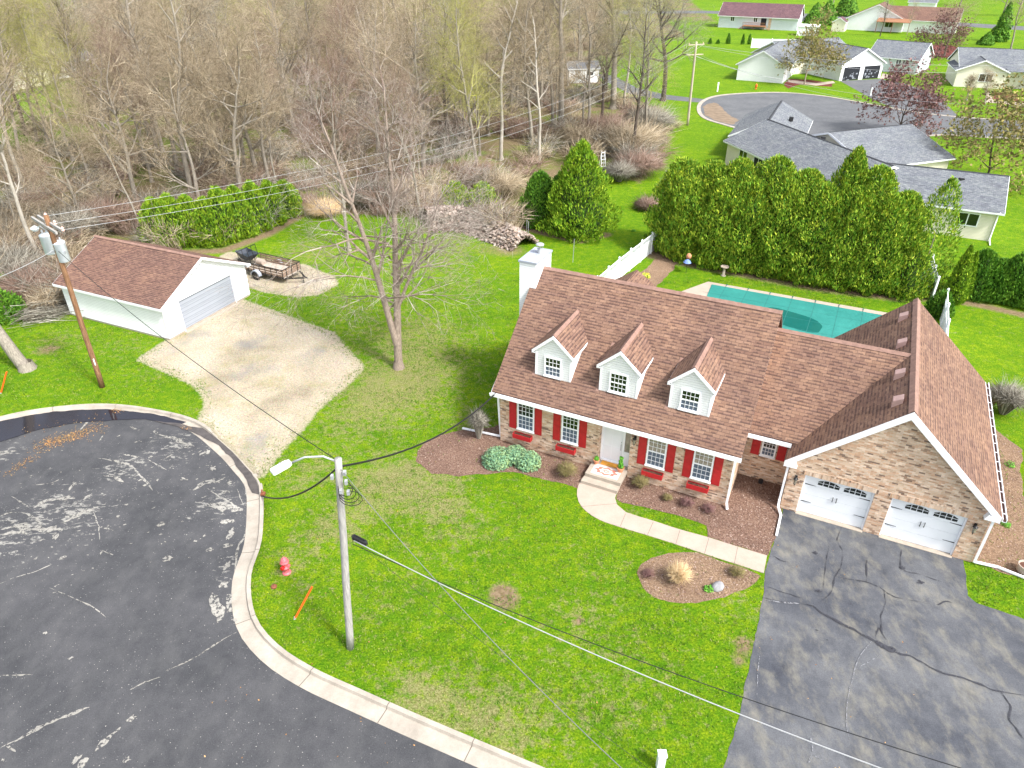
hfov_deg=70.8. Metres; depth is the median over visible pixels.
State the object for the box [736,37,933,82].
white house
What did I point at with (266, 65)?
bare tree
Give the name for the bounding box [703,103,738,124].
dirt stain
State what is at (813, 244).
arborvitae
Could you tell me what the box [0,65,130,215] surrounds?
bare tree
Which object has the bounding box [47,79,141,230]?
bare tree
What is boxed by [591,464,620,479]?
rug
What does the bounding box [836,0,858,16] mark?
spruce tree
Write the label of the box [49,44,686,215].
power line
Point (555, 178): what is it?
cedar tree
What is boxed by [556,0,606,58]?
bare tree
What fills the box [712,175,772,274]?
arborvitae
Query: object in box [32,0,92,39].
bare tree
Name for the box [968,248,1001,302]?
hedge arborvitae
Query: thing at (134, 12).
bare tree
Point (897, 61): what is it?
window
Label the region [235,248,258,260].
dump cart
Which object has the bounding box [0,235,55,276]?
thicket
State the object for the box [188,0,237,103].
bare tree
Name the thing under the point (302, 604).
marker stake
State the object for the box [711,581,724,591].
boulder
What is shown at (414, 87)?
bare tree
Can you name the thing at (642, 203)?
thicket
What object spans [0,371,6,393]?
marker stake
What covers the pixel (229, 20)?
bare tree
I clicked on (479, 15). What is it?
bare tree
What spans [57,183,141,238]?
thicket
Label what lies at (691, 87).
utility pole
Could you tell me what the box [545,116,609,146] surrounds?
thicket
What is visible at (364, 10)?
bare tree
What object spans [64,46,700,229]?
power line
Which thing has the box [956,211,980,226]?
window
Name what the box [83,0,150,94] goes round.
bare tree
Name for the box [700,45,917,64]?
power line
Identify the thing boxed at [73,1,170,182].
bare tree
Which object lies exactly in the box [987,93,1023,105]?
walk
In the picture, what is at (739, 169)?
arborvitae
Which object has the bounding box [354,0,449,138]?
bare tree
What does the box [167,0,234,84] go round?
bare tree
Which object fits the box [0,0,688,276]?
undergrowth
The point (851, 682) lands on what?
pale cracks
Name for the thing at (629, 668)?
power line
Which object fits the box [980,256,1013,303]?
hedge arborvitae
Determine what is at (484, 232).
firewood mass
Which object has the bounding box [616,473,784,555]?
mulch bed
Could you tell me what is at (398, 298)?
maple tree
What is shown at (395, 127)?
bare tree
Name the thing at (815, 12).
spruce tree
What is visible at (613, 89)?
bare tree
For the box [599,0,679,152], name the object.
bare tree
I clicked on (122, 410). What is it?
fallen leaves
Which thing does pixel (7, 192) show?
bare tree
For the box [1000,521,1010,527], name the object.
leafy plant
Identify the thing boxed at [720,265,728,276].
birdbath
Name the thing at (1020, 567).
garden pot
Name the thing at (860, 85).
driveway
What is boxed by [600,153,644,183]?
thicket
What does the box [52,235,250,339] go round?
detached garage
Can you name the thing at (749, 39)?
young evergreen
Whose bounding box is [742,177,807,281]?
arborvitae
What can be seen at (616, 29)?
bare tree
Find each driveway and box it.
[723,508,1023,767]
[841,79,955,117]
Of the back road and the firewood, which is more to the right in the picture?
the back road
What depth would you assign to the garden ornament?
53.53 m
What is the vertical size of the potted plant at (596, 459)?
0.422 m
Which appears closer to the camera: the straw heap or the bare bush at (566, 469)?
the bare bush at (566, 469)
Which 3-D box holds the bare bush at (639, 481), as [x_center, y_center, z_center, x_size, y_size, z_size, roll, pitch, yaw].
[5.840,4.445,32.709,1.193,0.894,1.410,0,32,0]
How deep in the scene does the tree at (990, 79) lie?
107.22 m
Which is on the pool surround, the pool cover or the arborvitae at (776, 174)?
the pool cover
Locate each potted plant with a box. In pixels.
[593,456,599,464]
[617,456,624,472]
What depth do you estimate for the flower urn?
52.02 m
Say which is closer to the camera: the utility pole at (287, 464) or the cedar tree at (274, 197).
the utility pole at (287, 464)
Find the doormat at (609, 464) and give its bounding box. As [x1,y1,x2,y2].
[600,460,617,467]
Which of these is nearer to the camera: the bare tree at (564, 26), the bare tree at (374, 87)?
the bare tree at (374, 87)
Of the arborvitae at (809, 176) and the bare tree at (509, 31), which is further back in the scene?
the bare tree at (509, 31)
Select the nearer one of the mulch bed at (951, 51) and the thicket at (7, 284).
the thicket at (7, 284)
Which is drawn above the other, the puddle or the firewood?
the firewood
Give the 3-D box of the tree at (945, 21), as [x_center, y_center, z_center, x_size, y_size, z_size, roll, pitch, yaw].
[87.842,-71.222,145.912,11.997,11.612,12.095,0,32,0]
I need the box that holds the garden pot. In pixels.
[1016,559,1023,575]
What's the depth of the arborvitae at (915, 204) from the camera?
48.48 m
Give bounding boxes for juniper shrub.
[481,446,511,471]
[504,445,525,467]
[516,449,540,472]
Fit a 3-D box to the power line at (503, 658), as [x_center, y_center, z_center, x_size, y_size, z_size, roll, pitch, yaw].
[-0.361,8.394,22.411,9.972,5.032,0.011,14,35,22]
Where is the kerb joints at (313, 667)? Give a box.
[52,408,474,761]
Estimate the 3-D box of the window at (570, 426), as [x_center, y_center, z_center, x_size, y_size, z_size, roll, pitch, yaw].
[2.715,2.120,33.784,0.920,1.665,0.090,15,35,22]
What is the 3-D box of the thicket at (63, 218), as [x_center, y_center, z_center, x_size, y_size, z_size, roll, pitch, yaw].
[-36.073,-13.217,59.134,8.426,5.826,8.406,0,32,0]
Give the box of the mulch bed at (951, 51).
[933,45,957,57]
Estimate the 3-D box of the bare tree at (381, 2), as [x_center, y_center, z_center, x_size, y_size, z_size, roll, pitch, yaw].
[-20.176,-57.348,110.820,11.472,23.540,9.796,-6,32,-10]
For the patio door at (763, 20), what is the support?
in the red roof house at (766, 16)
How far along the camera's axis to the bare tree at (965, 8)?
146.85 m
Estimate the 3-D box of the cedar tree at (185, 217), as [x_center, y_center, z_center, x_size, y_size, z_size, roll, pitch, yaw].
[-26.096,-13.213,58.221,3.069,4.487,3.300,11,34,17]
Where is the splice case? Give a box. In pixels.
[351,534,367,545]
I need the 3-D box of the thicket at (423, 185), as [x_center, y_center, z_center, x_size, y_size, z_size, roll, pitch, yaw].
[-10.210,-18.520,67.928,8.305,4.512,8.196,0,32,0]
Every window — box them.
[516,403,534,433]
[560,415,579,446]
[644,438,667,470]
[689,451,714,483]
[738,150,747,157]
[759,441,776,459]
[884,22,892,27]
[894,59,901,66]
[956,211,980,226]
[977,73,993,81]
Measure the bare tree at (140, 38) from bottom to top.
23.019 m
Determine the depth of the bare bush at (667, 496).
32.18 m
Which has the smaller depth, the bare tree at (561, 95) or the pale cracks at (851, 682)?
the pale cracks at (851, 682)
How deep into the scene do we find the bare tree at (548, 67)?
90.62 m
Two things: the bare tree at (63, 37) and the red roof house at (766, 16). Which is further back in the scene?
the red roof house at (766, 16)
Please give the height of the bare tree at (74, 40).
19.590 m
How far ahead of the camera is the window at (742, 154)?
76.10 m
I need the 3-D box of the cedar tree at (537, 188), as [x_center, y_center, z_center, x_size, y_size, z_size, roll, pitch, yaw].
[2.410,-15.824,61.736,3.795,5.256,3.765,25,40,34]
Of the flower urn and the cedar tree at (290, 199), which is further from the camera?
the cedar tree at (290, 199)
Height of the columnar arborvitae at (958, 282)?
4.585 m
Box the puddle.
[0,409,184,441]
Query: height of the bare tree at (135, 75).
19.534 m
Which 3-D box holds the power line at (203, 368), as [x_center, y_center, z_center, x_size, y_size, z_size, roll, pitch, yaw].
[-13.947,-2.045,28.804,24.708,0.630,0.026,27,41,36]
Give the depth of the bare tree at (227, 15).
129.26 m
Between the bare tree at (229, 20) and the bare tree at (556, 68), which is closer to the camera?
the bare tree at (556, 68)
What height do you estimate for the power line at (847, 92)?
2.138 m
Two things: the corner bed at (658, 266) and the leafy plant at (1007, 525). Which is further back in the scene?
the corner bed at (658, 266)
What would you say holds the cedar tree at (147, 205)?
on the lawn at (986, 338)
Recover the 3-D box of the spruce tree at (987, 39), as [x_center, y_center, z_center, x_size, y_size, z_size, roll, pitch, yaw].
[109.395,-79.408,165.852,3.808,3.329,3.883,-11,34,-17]
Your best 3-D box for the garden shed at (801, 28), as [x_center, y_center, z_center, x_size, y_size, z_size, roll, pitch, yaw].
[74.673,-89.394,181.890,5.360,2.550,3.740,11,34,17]
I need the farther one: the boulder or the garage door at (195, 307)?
the garage door at (195, 307)
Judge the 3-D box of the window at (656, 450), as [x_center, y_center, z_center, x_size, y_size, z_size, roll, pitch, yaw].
[6.452,3.087,32.230,0.940,1.665,0.090,15,35,22]
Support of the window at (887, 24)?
in the brown roof house at (868, 19)
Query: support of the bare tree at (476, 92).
on the lawn at (986, 338)
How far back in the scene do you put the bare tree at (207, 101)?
65.06 m
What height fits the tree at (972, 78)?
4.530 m
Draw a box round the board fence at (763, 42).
[751,38,798,47]
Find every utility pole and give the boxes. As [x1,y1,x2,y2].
[30,213,104,387]
[270,455,362,650]
[686,42,703,125]
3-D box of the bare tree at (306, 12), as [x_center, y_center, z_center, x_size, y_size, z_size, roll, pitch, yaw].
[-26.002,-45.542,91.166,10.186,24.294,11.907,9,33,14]
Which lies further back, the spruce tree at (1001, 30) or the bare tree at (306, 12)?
the spruce tree at (1001, 30)
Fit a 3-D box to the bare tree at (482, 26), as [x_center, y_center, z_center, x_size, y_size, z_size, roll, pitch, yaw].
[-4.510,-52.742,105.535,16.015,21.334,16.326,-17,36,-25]
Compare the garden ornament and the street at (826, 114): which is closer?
the garden ornament
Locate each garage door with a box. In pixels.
[178,274,236,330]
[796,475,874,529]
[879,498,967,554]
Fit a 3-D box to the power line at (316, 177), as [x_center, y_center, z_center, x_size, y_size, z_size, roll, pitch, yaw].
[0.532,-24.267,63.782,0.020,2.619,80.310,20,37,29]
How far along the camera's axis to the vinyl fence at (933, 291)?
50.15 m
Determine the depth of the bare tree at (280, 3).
123.15 m
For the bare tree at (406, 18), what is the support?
on the lawn at (986, 338)
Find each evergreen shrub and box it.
[0,289,28,325]
[439,181,475,206]
[466,180,501,213]
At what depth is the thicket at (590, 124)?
85.95 m
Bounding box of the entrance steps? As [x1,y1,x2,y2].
[581,459,627,493]
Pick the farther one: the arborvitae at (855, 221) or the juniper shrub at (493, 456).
the arborvitae at (855, 221)
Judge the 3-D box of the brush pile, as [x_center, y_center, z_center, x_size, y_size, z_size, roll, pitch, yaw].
[-29.939,-5.666,48.396,6.250,1.470,6.224,0,32,0]
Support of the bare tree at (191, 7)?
on the lawn at (986, 338)
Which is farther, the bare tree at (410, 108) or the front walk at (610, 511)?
the bare tree at (410, 108)
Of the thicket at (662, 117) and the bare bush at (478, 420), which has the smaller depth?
the bare bush at (478, 420)
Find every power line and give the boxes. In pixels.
[0,249,54,276]
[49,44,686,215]
[58,251,333,457]
[60,45,695,222]
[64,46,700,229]
[261,469,334,498]
[341,470,621,767]
[342,393,494,466]
[353,544,960,767]
[354,540,880,767]
[359,545,647,767]
[693,55,1023,106]
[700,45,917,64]
[702,56,1023,114]
[706,47,1008,72]
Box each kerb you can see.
[0,403,544,767]
[697,92,1023,138]
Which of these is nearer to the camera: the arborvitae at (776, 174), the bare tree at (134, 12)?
the arborvitae at (776, 174)
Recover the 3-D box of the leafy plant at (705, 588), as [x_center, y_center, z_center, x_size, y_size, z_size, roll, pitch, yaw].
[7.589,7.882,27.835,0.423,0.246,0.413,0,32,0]
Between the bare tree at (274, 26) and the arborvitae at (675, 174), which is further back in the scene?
the bare tree at (274, 26)
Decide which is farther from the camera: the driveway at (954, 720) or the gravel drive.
the gravel drive
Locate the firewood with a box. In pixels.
[420,204,538,250]
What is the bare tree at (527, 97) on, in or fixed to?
on the lawn at (986, 338)
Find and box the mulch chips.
[418,259,1023,602]
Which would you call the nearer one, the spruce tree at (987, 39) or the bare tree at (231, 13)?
the bare tree at (231, 13)
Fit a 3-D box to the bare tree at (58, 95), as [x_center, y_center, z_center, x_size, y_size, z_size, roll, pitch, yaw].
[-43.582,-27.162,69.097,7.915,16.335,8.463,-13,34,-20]
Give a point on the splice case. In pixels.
(355, 537)
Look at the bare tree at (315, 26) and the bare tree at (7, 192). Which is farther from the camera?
the bare tree at (315, 26)
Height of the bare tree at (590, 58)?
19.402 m
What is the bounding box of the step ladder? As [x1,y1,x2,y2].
[599,151,605,166]
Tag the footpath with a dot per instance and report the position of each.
(677, 98)
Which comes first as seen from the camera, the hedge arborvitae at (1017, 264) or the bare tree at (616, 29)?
the hedge arborvitae at (1017, 264)
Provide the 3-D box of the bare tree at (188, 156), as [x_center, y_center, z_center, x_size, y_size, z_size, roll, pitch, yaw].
[-28.083,-22.060,61.642,11.851,15.550,12.566,7,33,11]
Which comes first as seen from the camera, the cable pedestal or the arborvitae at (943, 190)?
the cable pedestal
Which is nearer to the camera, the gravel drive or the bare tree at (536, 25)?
the gravel drive
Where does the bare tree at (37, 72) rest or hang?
on the lawn at (986, 338)
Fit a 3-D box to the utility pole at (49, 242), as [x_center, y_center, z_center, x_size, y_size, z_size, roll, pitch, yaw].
[-22.791,-4.040,37.810,3.949,9.908,0.918,24,39,33]
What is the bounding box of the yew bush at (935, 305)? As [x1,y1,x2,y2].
[924,289,955,319]
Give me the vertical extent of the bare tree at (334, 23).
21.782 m
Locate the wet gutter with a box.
[157,421,258,493]
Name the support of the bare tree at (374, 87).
on the lawn at (986, 338)
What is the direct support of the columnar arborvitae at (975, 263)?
on the lawn at (986, 338)
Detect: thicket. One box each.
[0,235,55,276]
[0,251,60,315]
[14,279,65,320]
[23,192,110,243]
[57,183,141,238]
[336,170,404,212]
[363,169,439,207]
[464,155,531,201]
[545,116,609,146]
[556,101,639,144]
[586,107,687,156]
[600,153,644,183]
[601,138,672,182]
[617,99,687,131]
[627,193,661,212]
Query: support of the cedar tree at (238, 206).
on the lawn at (986, 338)
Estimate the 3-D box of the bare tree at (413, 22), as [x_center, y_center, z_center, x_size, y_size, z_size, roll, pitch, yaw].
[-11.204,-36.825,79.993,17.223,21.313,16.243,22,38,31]
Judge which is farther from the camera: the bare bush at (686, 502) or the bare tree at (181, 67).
the bare tree at (181, 67)
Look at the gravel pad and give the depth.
52.56 m
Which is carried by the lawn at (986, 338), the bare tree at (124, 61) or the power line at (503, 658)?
the bare tree at (124, 61)
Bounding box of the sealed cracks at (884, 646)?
[767,532,1023,738]
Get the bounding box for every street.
[0,419,476,767]
[701,93,1023,136]
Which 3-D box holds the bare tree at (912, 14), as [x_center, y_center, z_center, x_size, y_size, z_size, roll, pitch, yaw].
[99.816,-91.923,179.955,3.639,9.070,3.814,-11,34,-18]
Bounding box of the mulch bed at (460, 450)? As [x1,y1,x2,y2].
[416,424,588,487]
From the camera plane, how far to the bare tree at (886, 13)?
178.00 m
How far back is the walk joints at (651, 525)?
30.56 m
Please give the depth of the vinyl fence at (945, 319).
45.40 m
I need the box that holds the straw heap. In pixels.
[292,191,347,220]
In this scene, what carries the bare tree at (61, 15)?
on the lawn at (986, 338)
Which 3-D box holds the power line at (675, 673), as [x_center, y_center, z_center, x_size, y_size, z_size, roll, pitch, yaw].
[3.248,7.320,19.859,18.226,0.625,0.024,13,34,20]
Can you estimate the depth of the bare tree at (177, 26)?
95.35 m
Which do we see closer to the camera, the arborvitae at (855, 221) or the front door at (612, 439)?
the front door at (612, 439)
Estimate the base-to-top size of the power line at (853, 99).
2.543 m
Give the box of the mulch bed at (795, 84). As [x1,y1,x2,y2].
[784,79,831,88]
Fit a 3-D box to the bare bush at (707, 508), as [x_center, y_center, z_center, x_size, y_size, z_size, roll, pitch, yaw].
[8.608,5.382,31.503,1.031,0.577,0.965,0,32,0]
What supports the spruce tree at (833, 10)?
on the lawn at (986, 338)
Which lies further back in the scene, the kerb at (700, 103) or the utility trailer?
the kerb at (700, 103)
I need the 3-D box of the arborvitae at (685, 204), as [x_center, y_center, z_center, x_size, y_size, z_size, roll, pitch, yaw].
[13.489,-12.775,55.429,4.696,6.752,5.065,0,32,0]
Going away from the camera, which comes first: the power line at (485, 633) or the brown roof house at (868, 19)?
the power line at (485, 633)
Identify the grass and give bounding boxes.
[661,557,697,587]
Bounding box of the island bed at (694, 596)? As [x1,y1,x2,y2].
[637,552,760,602]
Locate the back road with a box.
[623,11,1023,29]
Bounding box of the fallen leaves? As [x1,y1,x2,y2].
[0,408,913,767]
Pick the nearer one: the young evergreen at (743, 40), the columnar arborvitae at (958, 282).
the columnar arborvitae at (958, 282)
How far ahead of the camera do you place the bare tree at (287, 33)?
117.06 m
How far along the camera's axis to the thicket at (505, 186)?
68.24 m
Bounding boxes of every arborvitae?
[642,156,707,253]
[655,175,706,264]
[685,159,726,262]
[687,175,745,271]
[705,156,759,261]
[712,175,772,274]
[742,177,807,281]
[744,152,803,275]
[769,166,828,275]
[782,179,846,287]
[809,144,870,278]
[810,184,883,292]
[841,163,900,287]
[842,193,910,296]
[871,188,935,294]
[882,239,936,301]
[917,175,964,292]
[942,244,974,305]
[966,250,979,300]
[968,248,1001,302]
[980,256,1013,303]
[990,251,1023,307]
[1003,275,1023,309]
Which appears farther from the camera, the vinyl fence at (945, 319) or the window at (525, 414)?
the vinyl fence at (945, 319)
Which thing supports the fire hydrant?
on the lawn at (986, 338)
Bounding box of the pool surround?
[682,282,885,314]
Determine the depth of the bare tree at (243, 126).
63.10 m
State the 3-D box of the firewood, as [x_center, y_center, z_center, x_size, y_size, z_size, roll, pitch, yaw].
[-3.020,-13.914,61.770,12.847,1.699,5.813,18,36,27]
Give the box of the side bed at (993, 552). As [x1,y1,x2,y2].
[972,429,1023,574]
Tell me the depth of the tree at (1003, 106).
70.64 m
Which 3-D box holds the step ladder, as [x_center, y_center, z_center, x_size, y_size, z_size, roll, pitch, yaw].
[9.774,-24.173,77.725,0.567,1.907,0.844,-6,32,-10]
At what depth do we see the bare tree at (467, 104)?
67.08 m
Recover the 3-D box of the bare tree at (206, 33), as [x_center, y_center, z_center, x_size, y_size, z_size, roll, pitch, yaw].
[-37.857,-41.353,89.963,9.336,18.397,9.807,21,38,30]
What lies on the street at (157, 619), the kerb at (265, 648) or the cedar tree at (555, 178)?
the kerb at (265, 648)
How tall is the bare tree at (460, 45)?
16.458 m
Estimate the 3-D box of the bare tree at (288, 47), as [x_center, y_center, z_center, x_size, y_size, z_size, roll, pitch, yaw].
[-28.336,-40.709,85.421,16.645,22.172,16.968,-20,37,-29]
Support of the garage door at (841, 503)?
in the house at (880, 426)
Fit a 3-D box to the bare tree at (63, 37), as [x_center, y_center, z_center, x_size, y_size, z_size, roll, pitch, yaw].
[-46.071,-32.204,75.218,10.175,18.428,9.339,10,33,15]
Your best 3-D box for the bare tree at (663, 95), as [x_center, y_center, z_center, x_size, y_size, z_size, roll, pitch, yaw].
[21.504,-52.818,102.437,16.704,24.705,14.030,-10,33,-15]
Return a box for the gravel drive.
[143,302,358,472]
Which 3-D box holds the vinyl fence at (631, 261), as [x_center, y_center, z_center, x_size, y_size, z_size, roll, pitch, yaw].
[8.907,-9.352,53.960,0.272,1.850,12.215,18,36,26]
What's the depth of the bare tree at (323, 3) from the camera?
85.76 m
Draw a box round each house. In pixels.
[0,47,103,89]
[462,242,1023,577]
[718,2,803,30]
[723,100,1009,245]
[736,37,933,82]
[846,2,963,33]
[908,0,938,6]
[945,47,1023,88]
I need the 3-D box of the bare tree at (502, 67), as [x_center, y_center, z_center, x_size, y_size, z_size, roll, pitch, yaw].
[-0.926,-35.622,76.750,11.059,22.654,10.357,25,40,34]
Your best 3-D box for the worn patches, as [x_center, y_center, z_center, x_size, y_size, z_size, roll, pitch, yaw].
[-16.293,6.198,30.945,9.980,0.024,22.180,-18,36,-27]
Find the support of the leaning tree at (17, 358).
on the lawn at (986, 338)
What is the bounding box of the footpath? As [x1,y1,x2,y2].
[600,74,702,101]
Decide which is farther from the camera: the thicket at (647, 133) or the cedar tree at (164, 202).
the thicket at (647, 133)
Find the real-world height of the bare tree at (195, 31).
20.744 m
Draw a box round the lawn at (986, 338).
[0,0,1023,767]
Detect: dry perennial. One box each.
[636,567,656,579]
[726,561,747,578]
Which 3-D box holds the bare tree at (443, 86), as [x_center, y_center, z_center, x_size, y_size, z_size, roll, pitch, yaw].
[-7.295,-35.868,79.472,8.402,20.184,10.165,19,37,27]
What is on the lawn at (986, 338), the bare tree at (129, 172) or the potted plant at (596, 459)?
the bare tree at (129, 172)
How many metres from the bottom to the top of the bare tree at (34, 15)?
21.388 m
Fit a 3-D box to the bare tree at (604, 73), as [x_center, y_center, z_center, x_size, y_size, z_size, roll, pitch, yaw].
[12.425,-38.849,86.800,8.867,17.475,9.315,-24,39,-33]
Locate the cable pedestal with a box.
[656,749,667,767]
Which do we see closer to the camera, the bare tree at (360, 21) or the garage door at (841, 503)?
the garage door at (841, 503)
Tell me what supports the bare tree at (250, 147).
on the lawn at (986, 338)
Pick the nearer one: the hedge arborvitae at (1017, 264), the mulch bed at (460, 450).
the mulch bed at (460, 450)
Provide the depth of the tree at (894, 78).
88.71 m
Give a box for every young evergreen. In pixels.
[725,32,730,43]
[741,34,744,43]
[747,33,751,43]
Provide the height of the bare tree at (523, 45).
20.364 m
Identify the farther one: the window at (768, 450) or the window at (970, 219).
the window at (970, 219)
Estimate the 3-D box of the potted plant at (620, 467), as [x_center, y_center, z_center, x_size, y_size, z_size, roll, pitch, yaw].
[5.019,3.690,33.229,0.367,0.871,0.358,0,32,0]
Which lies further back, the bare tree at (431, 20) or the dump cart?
the bare tree at (431, 20)
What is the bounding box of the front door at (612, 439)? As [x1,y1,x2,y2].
[602,427,623,461]
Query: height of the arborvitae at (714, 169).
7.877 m
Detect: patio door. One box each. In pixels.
[753,156,762,168]
[760,18,766,25]
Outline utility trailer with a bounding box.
[237,243,307,281]
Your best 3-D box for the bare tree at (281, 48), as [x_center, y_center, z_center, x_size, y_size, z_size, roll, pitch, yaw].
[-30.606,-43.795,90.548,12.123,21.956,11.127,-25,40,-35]
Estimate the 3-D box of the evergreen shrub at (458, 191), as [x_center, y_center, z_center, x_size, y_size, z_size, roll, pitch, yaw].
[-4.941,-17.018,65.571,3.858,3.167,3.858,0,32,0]
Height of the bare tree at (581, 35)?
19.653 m
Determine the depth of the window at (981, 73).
118.73 m
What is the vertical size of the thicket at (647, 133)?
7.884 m
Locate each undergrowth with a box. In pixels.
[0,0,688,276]
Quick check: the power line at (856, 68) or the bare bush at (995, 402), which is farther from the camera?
the power line at (856, 68)
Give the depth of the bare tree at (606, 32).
108.90 m
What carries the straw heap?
on the lawn at (986, 338)
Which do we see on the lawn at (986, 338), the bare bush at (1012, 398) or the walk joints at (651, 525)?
the bare bush at (1012, 398)
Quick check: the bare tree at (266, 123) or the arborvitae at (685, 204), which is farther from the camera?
the bare tree at (266, 123)
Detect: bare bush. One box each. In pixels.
[460,405,492,438]
[552,456,580,479]
[629,473,650,488]
[661,492,673,500]
[676,495,695,509]
[699,500,717,517]
[986,373,1023,419]
[990,383,1005,406]
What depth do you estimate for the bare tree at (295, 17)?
131.05 m
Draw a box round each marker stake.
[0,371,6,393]
[293,586,312,619]
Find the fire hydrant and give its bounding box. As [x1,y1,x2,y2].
[280,557,290,575]
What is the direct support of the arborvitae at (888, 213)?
on the lawn at (986, 338)
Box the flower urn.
[642,272,650,278]
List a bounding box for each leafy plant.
[703,585,713,592]
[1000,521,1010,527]
[1003,460,1014,467]
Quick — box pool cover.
[707,284,881,337]
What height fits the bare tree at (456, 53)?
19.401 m
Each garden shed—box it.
[564,60,599,82]
[796,24,818,35]
[831,16,848,31]
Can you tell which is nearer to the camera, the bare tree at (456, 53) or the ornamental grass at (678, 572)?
the ornamental grass at (678, 572)
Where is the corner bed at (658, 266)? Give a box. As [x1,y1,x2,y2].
[640,255,675,285]
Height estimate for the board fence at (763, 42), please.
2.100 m
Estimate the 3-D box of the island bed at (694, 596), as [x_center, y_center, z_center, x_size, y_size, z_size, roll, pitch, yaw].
[7.396,7.604,28.455,4.878,0.001,2.673,0,32,0]
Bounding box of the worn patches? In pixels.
[0,422,246,767]
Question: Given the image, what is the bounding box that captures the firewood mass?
[423,211,535,250]
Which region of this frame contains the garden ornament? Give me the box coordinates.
[684,253,691,269]
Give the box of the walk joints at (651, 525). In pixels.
[579,503,737,562]
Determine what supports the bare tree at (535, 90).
on the lawn at (986, 338)
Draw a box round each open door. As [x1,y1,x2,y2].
[842,66,860,80]
[862,65,880,78]
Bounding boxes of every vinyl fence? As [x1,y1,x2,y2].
[597,230,658,278]
[925,254,939,295]
[940,288,950,336]
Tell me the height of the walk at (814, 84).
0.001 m
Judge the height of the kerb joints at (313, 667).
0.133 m
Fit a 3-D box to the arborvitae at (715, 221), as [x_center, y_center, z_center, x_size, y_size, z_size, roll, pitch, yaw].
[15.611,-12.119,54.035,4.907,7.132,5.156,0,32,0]
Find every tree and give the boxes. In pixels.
[0,0,53,186]
[0,0,55,159]
[0,0,70,141]
[0,0,81,160]
[0,1,45,135]
[0,8,34,62]
[0,20,93,153]
[0,51,55,250]
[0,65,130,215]
[0,113,37,221]
[0,325,36,373]
[4,0,164,170]
[5,1,50,46]
[6,0,123,152]
[16,0,118,156]
[17,7,102,185]
[19,0,132,123]
[27,0,203,202]
[28,0,111,133]
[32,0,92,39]
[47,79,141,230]
[69,0,189,167]
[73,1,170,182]
[76,0,195,151]
[76,1,174,138]
[78,0,105,50]
[78,0,152,52]
[79,0,207,154]
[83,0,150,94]
[92,33,265,197]
[110,0,243,197]
[116,0,276,177]
[119,0,161,43]
[121,1,247,160]
[127,1,312,190]
[136,0,231,141]
[137,195,161,242]
[140,0,225,145]
[143,0,209,110]
[144,0,319,177]
[150,192,192,249]
[161,0,233,122]
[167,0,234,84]
[174,194,204,247]
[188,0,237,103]
[189,14,296,167]
[189,196,231,247]
[200,0,252,70]
[203,0,247,53]
[204,0,237,63]
[205,185,244,246]
[207,1,525,370]
[217,0,297,181]
[220,0,317,117]
[221,0,286,70]
[222,0,345,133]
[224,184,260,238]
[226,44,286,182]
[236,20,285,140]
[237,0,305,85]
[241,179,277,233]
[247,0,303,72]
[251,0,322,85]
[258,179,288,226]
[266,0,347,119]
[270,0,320,63]
[274,178,304,218]
[281,21,380,251]
[282,0,330,99]
[299,0,445,160]
[300,0,330,66]
[300,0,335,58]
[305,0,375,123]
[307,0,382,101]
[310,0,376,135]
[314,1,399,120]
[315,1,354,85]
[320,0,387,112]
[326,0,484,148]
[329,0,484,175]
[346,44,440,218]
[351,0,387,79]
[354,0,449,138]
[365,0,401,52]
[365,0,403,89]
[371,0,457,101]
[374,0,490,124]
[388,1,435,45]
[388,50,437,180]
[393,0,452,92]
[393,0,506,128]
[401,2,437,95]
[404,0,476,145]
[405,0,520,172]
[425,0,494,122]
[425,1,484,114]
[429,0,496,45]
[442,0,539,92]
[443,0,541,135]
[445,2,505,155]
[454,0,543,160]
[461,0,499,39]
[461,0,575,118]
[462,0,494,81]
[477,0,570,144]
[489,0,574,159]
[496,0,554,112]
[497,0,529,72]
[498,0,558,88]
[499,0,573,107]
[502,0,558,90]
[503,0,594,63]
[508,0,554,75]
[511,0,583,122]
[518,169,553,229]
[534,138,622,244]
[537,0,586,123]
[540,30,577,132]
[542,171,566,229]
[544,3,576,84]
[551,0,633,120]
[555,0,615,56]
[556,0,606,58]
[562,1,586,51]
[563,0,620,120]
[572,0,616,109]
[578,0,662,119]
[583,0,627,95]
[588,0,639,73]
[597,0,660,103]
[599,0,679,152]
[611,0,683,126]
[618,0,722,100]
[775,2,852,83]
[801,2,827,28]
[822,0,837,24]
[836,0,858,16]
[851,44,957,140]
[876,0,894,35]
[905,2,975,60]
[906,0,919,34]
[928,0,987,55]
[928,67,1023,198]
[961,70,980,99]
[976,31,994,45]
[978,65,997,103]
[988,0,1016,10]
[991,1,1013,41]
[1005,0,1023,48]
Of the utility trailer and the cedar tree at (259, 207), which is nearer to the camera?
the utility trailer
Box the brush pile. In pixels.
[5,288,84,328]
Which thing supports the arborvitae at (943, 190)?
on the lawn at (986, 338)
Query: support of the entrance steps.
on the lawn at (986, 338)
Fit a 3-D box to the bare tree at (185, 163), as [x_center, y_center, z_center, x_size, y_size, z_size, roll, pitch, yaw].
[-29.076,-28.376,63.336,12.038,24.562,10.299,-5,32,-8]
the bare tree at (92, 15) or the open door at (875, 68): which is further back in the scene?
the bare tree at (92, 15)
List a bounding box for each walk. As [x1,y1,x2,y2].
[577,478,766,572]
[788,80,834,85]
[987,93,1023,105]
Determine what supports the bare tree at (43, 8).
on the lawn at (986, 338)
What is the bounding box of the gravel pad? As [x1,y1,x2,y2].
[223,253,333,294]
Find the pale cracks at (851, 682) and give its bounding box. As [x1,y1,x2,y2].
[757,599,881,762]

